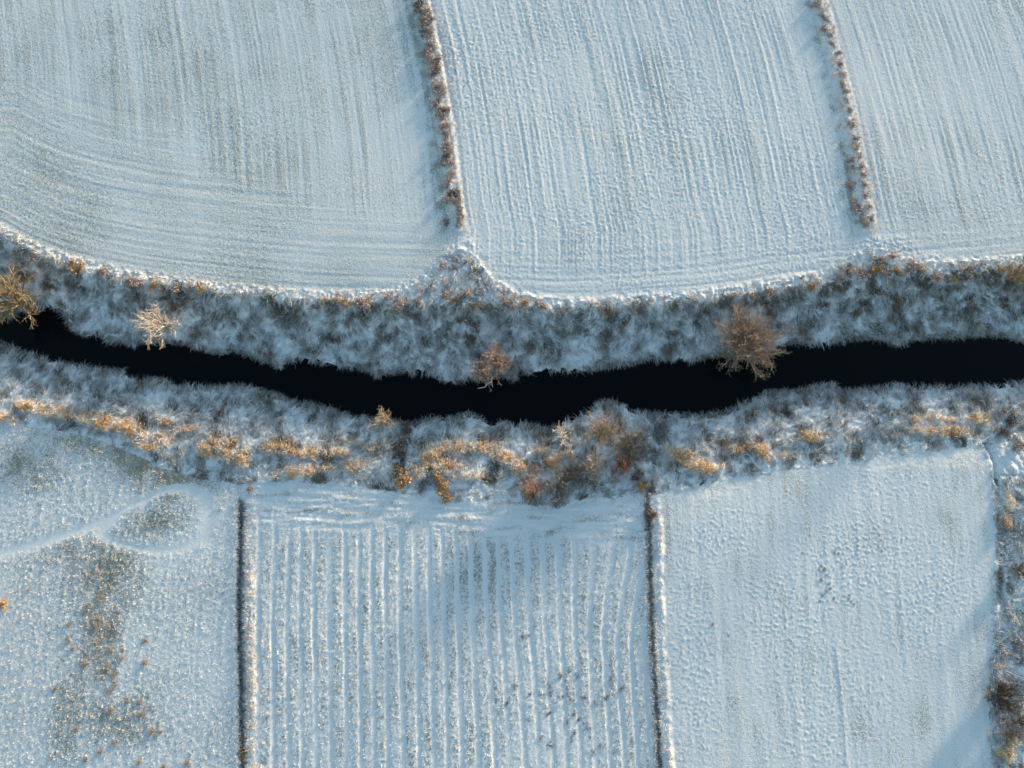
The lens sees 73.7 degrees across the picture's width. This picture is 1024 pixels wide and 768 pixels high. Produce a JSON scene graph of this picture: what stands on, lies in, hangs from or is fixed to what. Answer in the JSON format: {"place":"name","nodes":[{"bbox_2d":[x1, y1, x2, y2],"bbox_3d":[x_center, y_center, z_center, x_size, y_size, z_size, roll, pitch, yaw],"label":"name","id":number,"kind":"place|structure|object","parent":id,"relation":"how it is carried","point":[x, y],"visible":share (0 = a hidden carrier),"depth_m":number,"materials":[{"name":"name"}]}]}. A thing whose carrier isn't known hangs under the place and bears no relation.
{"place":"outdoors","nodes":[
{"label":"outdoors","id":0,"kind":"place"},
{"bbox_2d":[0,423,242,767],"bbox_3d":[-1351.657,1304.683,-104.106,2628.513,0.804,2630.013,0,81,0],"label":"field","id":1,"kind":"structure","parent":0,"point":[104,525],"depth_m":97.29,"materials":[{"name":"white snow"}]},
{"bbox_2d":[0,424,651,767],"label":"stubble","id":2,"kind":"object","parent":1,"relation":"on","point":[103,608],"visible":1,"depth_m":96.98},
{"bbox_2d":[0,0,456,293],"bbox_3d":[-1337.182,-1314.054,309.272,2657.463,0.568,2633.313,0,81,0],"label":"field","id":3,"kind":"structure","parent":0,"point":[273,144],"depth_m":107.35,"materials":[{"name":"white snow"}]},
{"bbox_2d":[428,96,444,110],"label":"bramble bush","id":4,"kind":"object","parent":3,"relation":"on","point":[435,106],"visible":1,"depth_m":107.97,"materials":[{"name":"grey plant"}]},
{"bbox_2d":[441,195,453,205],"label":"bramble bush","id":5,"kind":"object","parent":3,"relation":"on","point":[446,199],"visible":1,"depth_m":105.27,"materials":[{"name":"grey plant"}]},
{"bbox_2d":[233,502,249,767],"bbox_3d":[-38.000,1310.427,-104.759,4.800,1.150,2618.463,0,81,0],"label":"ditch","id":6,"kind":"object","parent":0,"point":[239,722],"visible":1,"depth_m":97.01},
{"bbox_2d":[238,742,248,757],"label":"bush","id":7,"kind":"object","parent":6,"relation":"on","point":[242,753],"visible":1,"depth_m":94.33,"materials":[{"name":"brown plant"}]},
{"bbox_2d":[228,482,675,767],"bbox_3d":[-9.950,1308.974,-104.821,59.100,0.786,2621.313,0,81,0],"label":"field","id":8,"kind":"structure","parent":0,"point":[517,522],"depth_m":96.80,"materials":[{"name":"white snow"}]},
{"bbox_2d":[0,306,1023,430],"bbox_3d":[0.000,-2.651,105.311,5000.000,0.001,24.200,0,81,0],"label":"water","id":9,"kind":"structure","parent":0,"point":[543,397],"depth_m":105.07,"materials":[{"name":"black liquid"}]},
{"bbox_2d":[0,302,1023,432],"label":"waterside reeds","id":10,"kind":"object","parent":9,"relation":"in","point":[536,427],"visible":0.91,"depth_m":104.88,"materials":[{"name":"grey plant"}]},
{"bbox_2d":[0,343,1023,508],"bbox_3d":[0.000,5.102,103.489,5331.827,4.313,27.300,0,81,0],"label":"river bank","id":11,"kind":"structure","parent":0,"point":[806,462],"depth_m":101.69,"materials":[{"name":"grey plant"}]},
{"bbox_2d":[365,405,397,433],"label":"bare tree","id":12,"kind":"object","parent":11,"relation":"on","point":[384,423],"visible":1,"depth_m":101.00,"materials":[{"name":"brown plant"}]},
{"bbox_2d":[390,465,403,478],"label":"bush","id":13,"kind":"object","parent":11,"relation":"on","point":[398,470],"visible":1,"depth_m":100.41,"materials":[{"name":"brown plant"}]},
{"bbox_2d":[389,447,406,463],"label":"bush","id":14,"kind":"object","parent":11,"relation":"on","point":[401,453],"visible":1,"depth_m":101.38,"materials":[{"name":"grey plant"}]},
{"bbox_2d":[393,434,407,449],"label":"bush","id":15,"kind":"object","parent":11,"relation":"on","point":[401,440],"visible":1,"depth_m":102.04,"materials":[{"name":"grey plant"}]},
{"bbox_2d":[391,471,412,491],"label":"bush","id":16,"kind":"object","parent":11,"relation":"on","point":[402,479],"visible":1,"depth_m":99.91,"materials":[{"name":"orange plant"}]},
{"bbox_2d":[401,422,412,435],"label":"bush","id":17,"kind":"object","parent":11,"relation":"on","point":[406,429],"visible":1,"depth_m":103.07,"materials":[{"name":"grey plant"}]},
{"bbox_2d":[431,472,444,487],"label":"bush","id":18,"kind":"object","parent":11,"relation":"on","point":[438,478],"visible":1,"depth_m":99.86,"materials":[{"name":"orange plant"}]},
{"bbox_2d":[436,480,448,497],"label":"bush","id":19,"kind":"object","parent":11,"relation":"on","point":[442,489],"visible":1,"depth_m":99.51,"materials":[{"name":"orange plant"}]},
{"bbox_2d":[440,492,452,504],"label":"bush","id":20,"kind":"object","parent":11,"relation":"on","point":[449,497],"visible":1,"depth_m":99.50,"materials":[{"name":"orange plant"}]},
{"bbox_2d":[0,398,1020,763],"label":"dry grass","id":21,"kind":"structure","parent":11,"relation":"on","point":[698,464],"depth_m":100.94,"materials":[{"name":"brown plant"}]},
{"bbox_2d":[519,475,550,503],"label":"bare bush","id":22,"kind":"object","parent":11,"relation":"on","point":[531,488],"visible":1,"depth_m":98.33,"materials":[{"name":"brown plant"}]},
{"bbox_2d":[539,469,578,507],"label":"bare tree","id":23,"kind":"object","parent":11,"relation":"on","point":[559,487],"visible":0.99,"depth_m":98.22,"materials":[{"name":"grey plant"}]},
{"bbox_2d":[552,421,576,445],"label":"bare tree","id":24,"kind":"object","parent":11,"relation":"on","point":[561,434],"visible":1,"depth_m":100.72,"materials":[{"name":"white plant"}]},
{"bbox_2d":[556,458,585,486],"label":"bare bush","id":25,"kind":"object","parent":11,"relation":"on","point":[571,474],"visible":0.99,"depth_m":98.84,"materials":[{"name":"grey plant"}]},
{"bbox_2d":[573,447,608,484],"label":"bare tree","id":26,"kind":"object","parent":11,"relation":"on","point":[590,469],"visible":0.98,"depth_m":98.50,"materials":[{"name":"brown plant"}]},
{"bbox_2d":[584,409,620,446],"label":"bare tree","id":27,"kind":"object","parent":11,"relation":"on","point":[604,429],"visible":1,"depth_m":100.03,"materials":[{"name":"brown plant"}]},
{"bbox_2d":[611,449,634,478],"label":"bare bush","id":28,"kind":"object","parent":11,"relation":"on","point":[621,463],"visible":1,"depth_m":98.56,"materials":[{"name":"brown plant"}]},
{"bbox_2d":[608,422,653,466],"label":"bare tree","id":29,"kind":"object","parent":11,"relation":"on","point":[632,442],"visible":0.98,"depth_m":99.13,"materials":[{"name":"grey plant"}]},
{"bbox_2d":[630,469,645,481],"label":"bush","id":30,"kind":"object","parent":11,"relation":"on","point":[637,475],"visible":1,"depth_m":99.83,"materials":[{"name":"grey plant"}]},
{"bbox_2d":[637,482,650,494],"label":"bush","id":31,"kind":"object","parent":11,"relation":"on","point":[641,485],"visible":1,"depth_m":99.68,"materials":[{"name":"brown plant"}]},
{"bbox_2d":[995,426,1011,436],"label":"bush","id":32,"kind":"object","parent":11,"relation":"on","point":[1003,432],"visible":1,"depth_m":101.24,"materials":[{"name":"brown plant"}]},
{"bbox_2d":[1001,406,1019,429],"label":"bush","id":33,"kind":"object","parent":11,"relation":"on","point":[1012,420],"visible":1,"depth_m":101.89,"materials":[{"name":"grey plant"}]},
{"bbox_2d":[0,226,1023,385],"bbox_3d":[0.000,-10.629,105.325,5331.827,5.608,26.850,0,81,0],"label":"river bank","id":34,"kind":"structure","parent":0,"point":[412,289],"depth_m":104.29,"materials":[{"name":"grey plant"}]},
{"bbox_2d":[0,256,42,328],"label":"bare tree","id":35,"kind":"object","parent":34,"relation":"on","point":[17,299],"visible":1,"depth_m":101.16,"materials":[{"name":"brown plant"}]},
{"bbox_2d":[16,272,36,282],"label":"bush","id":36,"kind":"object","parent":34,"relation":"on","point":[23,278],"visible":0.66,"depth_m":105.53,"materials":[{"name":"grey plant"}]},
{"bbox_2d":[24,249,39,264],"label":"bramble bush","id":37,"kind":"object","parent":34,"relation":"on","point":[29,258],"visible":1,"depth_m":104.39,"materials":[{"name":"grey plant"}]},
{"bbox_2d":[40,281,58,291],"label":"bush","id":38,"kind":"object","parent":34,"relation":"on","point":[45,285],"visible":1,"depth_m":105.38,"materials":[{"name":"grey plant"}]},
{"bbox_2d":[61,258,75,271],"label":"bramble bush","id":39,"kind":"object","parent":34,"relation":"on","point":[72,261],"visible":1,"depth_m":103.73,"materials":[{"name":"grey plant"}]},
{"bbox_2d":[69,260,85,275],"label":"bramble bush","id":40,"kind":"object","parent":34,"relation":"on","point":[74,268],"visible":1,"depth_m":103.71,"materials":[{"name":"brown plant"}]},
{"bbox_2d":[125,276,140,287],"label":"bramble bush","id":41,"kind":"object","parent":34,"relation":"on","point":[129,282],"visible":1,"depth_m":103.21,"materials":[{"name":"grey plant"}]},
{"bbox_2d":[147,279,157,295],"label":"bramble bush","id":42,"kind":"object","parent":34,"relation":"on","point":[152,286],"visible":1,"depth_m":103.22,"materials":[{"name":"brown plant"}]},
{"bbox_2d":[130,299,181,349],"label":"bare tree","id":43,"kind":"object","parent":34,"relation":"on","point":[165,325],"visible":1,"depth_m":100.87,"materials":[{"name":"beige plant"}]},
{"bbox_2d":[169,298,187,311],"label":"bush","id":44,"kind":"object","parent":34,"relation":"on","point":[174,309],"visible":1,"depth_m":104.09,"materials":[{"name":"grey plant"}]},
{"bbox_2d":[195,280,207,293],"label":"bramble bush","id":45,"kind":"object","parent":34,"relation":"on","point":[198,290],"visible":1,"depth_m":103.11,"materials":[{"name":"brown plant"}]},
{"bbox_2d":[329,291,340,303],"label":"bramble bush","id":46,"kind":"object","parent":34,"relation":"on","point":[333,299],"visible":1,"depth_m":102.65,"materials":[{"name":"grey plant"}]},
{"bbox_2d":[338,296,352,308],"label":"bramble bush","id":47,"kind":"object","parent":34,"relation":"on","point":[343,300],"visible":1,"depth_m":102.72,"materials":[{"name":"brown plant"}]},
{"bbox_2d":[352,296,372,311],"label":"bramble bush","id":48,"kind":"object","parent":34,"relation":"on","point":[366,306],"visible":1,"depth_m":102.42,"materials":[{"name":"grey plant"}]},
{"bbox_2d":[393,296,404,311],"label":"bramble bush","id":49,"kind":"object","parent":34,"relation":"on","point":[400,304],"visible":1,"depth_m":102.46,"materials":[{"name":"grey plant"}]},
{"bbox_2d":[440,289,450,304],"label":"bramble bush","id":50,"kind":"object","parent":34,"relation":"on","point":[445,294],"visible":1,"depth_m":102.66,"materials":[{"name":"grey plant"}]},
{"bbox_2d":[455,314,472,327],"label":"bush","id":51,"kind":"object","parent":34,"relation":"on","point":[461,320],"visible":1,"depth_m":103.26,"materials":[{"name":"grey plant"}]},
{"bbox_2d":[462,331,476,345],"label":"bush","id":52,"kind":"object","parent":34,"relation":"on","point":[469,340],"visible":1,"depth_m":103.83,"materials":[{"name":"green plant"}]},
{"bbox_2d":[470,320,480,334],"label":"bush","id":53,"kind":"object","parent":34,"relation":"on","point":[475,326],"visible":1,"depth_m":103.42,"materials":[{"name":"grey plant"}]},
{"bbox_2d":[466,354,500,390],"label":"bare bush","id":54,"kind":"object","parent":34,"relation":"on","point":[481,373],"visible":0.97,"depth_m":102.19,"materials":[{"name":"brown plant"}]},
{"bbox_2d":[476,338,511,364],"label":"bare bush","id":55,"kind":"object","parent":34,"relation":"on","point":[493,353],"visible":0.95,"depth_m":102.21,"materials":[{"name":"brown plant"}]},
{"bbox_2d":[487,352,514,371],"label":"bare bush","id":56,"kind":"object","parent":34,"relation":"on","point":[501,364],"visible":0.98,"depth_m":102.39,"materials":[{"name":"brown plant"}]},
{"bbox_2d":[499,295,510,310],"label":"bramble bush","id":57,"kind":"object","parent":34,"relation":"on","point":[503,300],"visible":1,"depth_m":102.74,"materials":[{"name":"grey plant"}]},
{"bbox_2d":[1,0,1023,311],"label":"field edge grass","id":58,"kind":"structure","parent":34,"relation":"on","point":[923,264],"depth_m":104.68,"materials":[{"name":"beige plant"}]},
{"bbox_2d":[713,296,794,380],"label":"bare tree","id":59,"kind":"object","parent":34,"relation":"on","point":[742,345],"visible":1,"depth_m":101.36,"materials":[{"name":"brown plant"}]},
{"bbox_2d":[753,296,773,308],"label":"bush","id":60,"kind":"object","parent":34,"relation":"on","point":[766,303],"visible":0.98,"depth_m":103.62,"materials":[{"name":"grey plant"}]},
{"bbox_2d":[767,287,777,300],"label":"bramble bush","id":61,"kind":"object","parent":34,"relation":"on","point":[772,291],"visible":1,"depth_m":103.17,"materials":[{"name":"grey plant"}]},
{"bbox_2d":[836,272,847,284],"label":"bramble bush","id":62,"kind":"object","parent":34,"relation":"on","point":[843,277],"visible":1,"depth_m":103.45,"materials":[{"name":"brown plant"}]},
{"bbox_2d":[840,265,853,276],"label":"bramble bush","id":63,"kind":"object","parent":34,"relation":"on","point":[850,271],"visible":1,"depth_m":103.63,"materials":[{"name":"brown plant"}]},
{"bbox_2d":[857,266,871,279],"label":"bramble bush","id":64,"kind":"object","parent":34,"relation":"on","point":[862,272],"visible":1,"depth_m":103.52,"materials":[{"name":"brown plant"}]},
{"bbox_2d":[857,298,874,308],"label":"bush","id":65,"kind":"object","parent":34,"relation":"on","point":[867,302],"visible":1,"depth_m":104.57,"materials":[{"name":"grey plant"}]},
{"bbox_2d":[869,263,885,275],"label":"bramble bush","id":66,"kind":"object","parent":34,"relation":"on","point":[879,268],"visible":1,"depth_m":103.64,"materials":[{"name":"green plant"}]},
{"bbox_2d":[867,286,888,296],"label":"bush","id":67,"kind":"object","parent":34,"relation":"on","point":[874,292],"visible":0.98,"depth_m":103.97,"materials":[{"name":"grey plant"}]},
{"bbox_2d":[879,267,893,278],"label":"bramble bush","id":68,"kind":"object","parent":34,"relation":"on","point":[885,273],"visible":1,"depth_m":103.54,"materials":[{"name":"brown plant"}]},
{"bbox_2d":[890,265,905,277],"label":"bramble bush","id":69,"kind":"object","parent":34,"relation":"on","point":[898,272],"visible":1,"depth_m":103.64,"materials":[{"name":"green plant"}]},
{"bbox_2d":[891,292,908,301],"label":"bush","id":70,"kind":"object","parent":34,"relation":"on","point":[896,298],"visible":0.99,"depth_m":104.42,"materials":[{"name":"grey plant"}]},
{"bbox_2d":[905,261,920,269],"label":"bramble bush","id":71,"kind":"object","parent":34,"relation":"on","point":[911,264],"visible":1,"depth_m":103.62,"materials":[{"name":"brown plant"}]},
{"bbox_2d":[912,263,927,274],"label":"bramble bush","id":72,"kind":"object","parent":34,"relation":"on","point":[921,269],"visible":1,"depth_m":103.53,"materials":[{"name":"brown plant"}]},
{"bbox_2d":[930,270,942,282],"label":"bramble bush","id":73,"kind":"object","parent":34,"relation":"on","point":[934,277],"visible":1,"depth_m":103.57,"materials":[{"name":"brown plant"}]},
{"bbox_2d":[961,263,974,278],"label":"bramble bush","id":74,"kind":"object","parent":34,"relation":"on","point":[965,270],"visible":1,"depth_m":103.61,"materials":[{"name":"brown plant"}]},
{"bbox_2d":[995,297,1010,309],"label":"bush","id":75,"kind":"object","parent":34,"relation":"on","point":[1004,304],"visible":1,"depth_m":104.87,"materials":[{"name":"grey plant"}]},
{"bbox_2d":[1000,256,1023,283],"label":"bare tree","id":76,"kind":"object","parent":34,"relation":"on","point":[1018,271],"visible":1,"depth_m":101.88,"materials":[{"name":"brown plant"}]},
{"bbox_2d":[420,0,868,300],"bbox_3d":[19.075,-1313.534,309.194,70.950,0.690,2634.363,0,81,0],"label":"field","id":77,"kind":"structure","parent":0,"point":[611,149],"depth_m":107.23,"materials":[{"name":"white snow"}]},
{"bbox_2d":[411,0,423,15],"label":"bramble bush","id":78,"kind":"object","parent":77,"relation":"on","point":[417,5],"visible":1,"depth_m":110.59,"materials":[{"name":"brown plant"}]},
{"bbox_2d":[416,15,432,33],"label":"bramble bush","id":79,"kind":"object","parent":77,"relation":"on","point":[427,21],"visible":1,"depth_m":110.17,"materials":[{"name":"brown plant"}]},
{"bbox_2d":[420,1,431,15],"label":"bramble bush","id":80,"kind":"object","parent":77,"relation":"on","point":[425,10],"visible":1,"depth_m":110.45,"materials":[{"name":"brown plant"}]},
{"bbox_2d":[423,26,433,38],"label":"bramble bush","id":81,"kind":"object","parent":77,"relation":"on","point":[429,28],"visible":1,"depth_m":109.86,"materials":[{"name":"brown plant"}]},
{"bbox_2d":[425,38,436,51],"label":"bramble bush","id":82,"kind":"object","parent":77,"relation":"on","point":[429,43],"visible":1,"depth_m":109.53,"materials":[{"name":"brown plant"}]},
{"bbox_2d":[425,52,442,70],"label":"bramble bush","id":83,"kind":"object","parent":77,"relation":"on","point":[437,58],"visible":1,"depth_m":109.05,"materials":[{"name":"brown plant"}]},
{"bbox_2d":[430,81,442,89],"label":"bramble bush","id":84,"kind":"object","parent":77,"relation":"on","point":[438,85],"visible":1,"depth_m":108.41,"materials":[{"name":"brown plant"}]},
{"bbox_2d":[432,86,446,98],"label":"bramble bush","id":85,"kind":"object","parent":77,"relation":"on","point":[438,91],"visible":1,"depth_m":108.28,"materials":[{"name":"brown plant"}]},
{"bbox_2d":[433,107,450,121],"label":"bramble bush","id":86,"kind":"object","parent":77,"relation":"on","point":[439,114],"visible":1,"depth_m":107.64,"materials":[{"name":"brown plant"}]},
{"bbox_2d":[436,139,454,153],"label":"bramble bush","id":87,"kind":"object","parent":77,"relation":"on","point":[447,145],"visible":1,"depth_m":106.64,"materials":[{"name":"brown plant"}]},
{"bbox_2d":[442,154,454,168],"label":"bramble bush","id":88,"kind":"object","parent":77,"relation":"on","point":[449,164],"visible":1,"depth_m":106.28,"materials":[{"name":"brown plant"}]},
{"bbox_2d":[446,187,461,198],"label":"bramble bush","id":89,"kind":"object","parent":77,"relation":"on","point":[453,190],"visible":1,"depth_m":105.48,"materials":[{"name":"brown plant"}]},
{"bbox_2d":[810,0,822,10],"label":"bramble bush","id":90,"kind":"object","parent":77,"relation":"on","point":[813,4],"visible":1,"depth_m":110.53,"materials":[{"name":"brown plant"}]},
{"bbox_2d":[848,196,859,210],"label":"bramble bush","id":91,"kind":"object","parent":77,"relation":"on","point":[853,202],"visible":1,"depth_m":105.41,"materials":[{"name":"brown plant"}]},
{"bbox_2d":[851,205,866,216],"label":"bramble bush","id":92,"kind":"object","parent":77,"relation":"on","point":[854,212],"visible":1,"depth_m":105.17,"materials":[{"name":"brown plant"}]},
{"bbox_2d":[854,213,868,224],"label":"bramble bush","id":93,"kind":"object","parent":77,"relation":"on","point":[861,220],"visible":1,"depth_m":105.01,"materials":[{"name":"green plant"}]},
{"bbox_2d":[641,495,664,767],"bbox_3d":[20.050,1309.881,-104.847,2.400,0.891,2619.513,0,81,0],"label":"ditch","id":94,"kind":"object","parent":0,"point":[656,629],"visible":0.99,"depth_m":96.70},
{"bbox_2d":[644,506,660,520],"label":"bush","id":95,"kind":"object","parent":94,"relation":"on","point":[650,516],"visible":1,"depth_m":98.91,"materials":[{"name":"brown plant"}]},
{"bbox_2d":[652,440,1023,767],"bbox_3d":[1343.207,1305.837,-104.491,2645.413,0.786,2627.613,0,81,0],"label":"field","id":96,"kind":"structure","parent":0,"point":[890,669],"depth_m":97.08,"materials":[{"name":"white snow"}]},
{"bbox_2d":[820,0,1023,262],"bbox_3d":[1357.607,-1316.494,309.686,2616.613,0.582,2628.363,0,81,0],"label":"field","id":97,"kind":"structure","parent":0,"point":[936,87],"depth_m":107.88,"materials":[{"name":"white snow"}]},
{"bbox_2d":[980,443,1023,767],"bbox_3d":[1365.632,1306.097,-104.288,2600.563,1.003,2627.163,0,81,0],"label":"ground","id":98,"kind":"structure","parent":0,"point":[1005,461],"depth_m":98.18,"materials":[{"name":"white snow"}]},
{"bbox_2d":[982,678,1023,718],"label":"bare bush","id":99,"kind":"object","parent":98,"relation":"on","point":[1002,688],"visible":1,"depth_m":94.27,"materials":[{"name":"brown plant"}]},
{"bbox_2d":[998,720,1023,751],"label":"bare bush","id":100,"kind":"object","parent":98,"relation":"on","point":[1008,733],"visible":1,"depth_m":93.80,"materials":[{"name":"brown plant"}]},
{"bbox_2d":[1010,712,1023,733],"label":"bare bush","id":101,"kind":"object","parent":98,"relation":"on","point":[1020,721],"visible":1,"depth_m":94.02,"materials":[{"name":"brown plant"}]},
{"bbox_2d":[1010,562,1023,579],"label":"bare bush","id":102,"kind":"object","parent":98,"relation":"on","point":[1018,570],"visible":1,"depth_m":97.27,"materials":[{"name":"brown plant"}]},
{"bbox_2d":[1011,438,1023,452],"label":"bush","id":103,"kind":"object","parent":98,"relation":"on","point":[1018,446],"visible":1,"depth_m":100.56,"materials":[{"name":"brown plant"}]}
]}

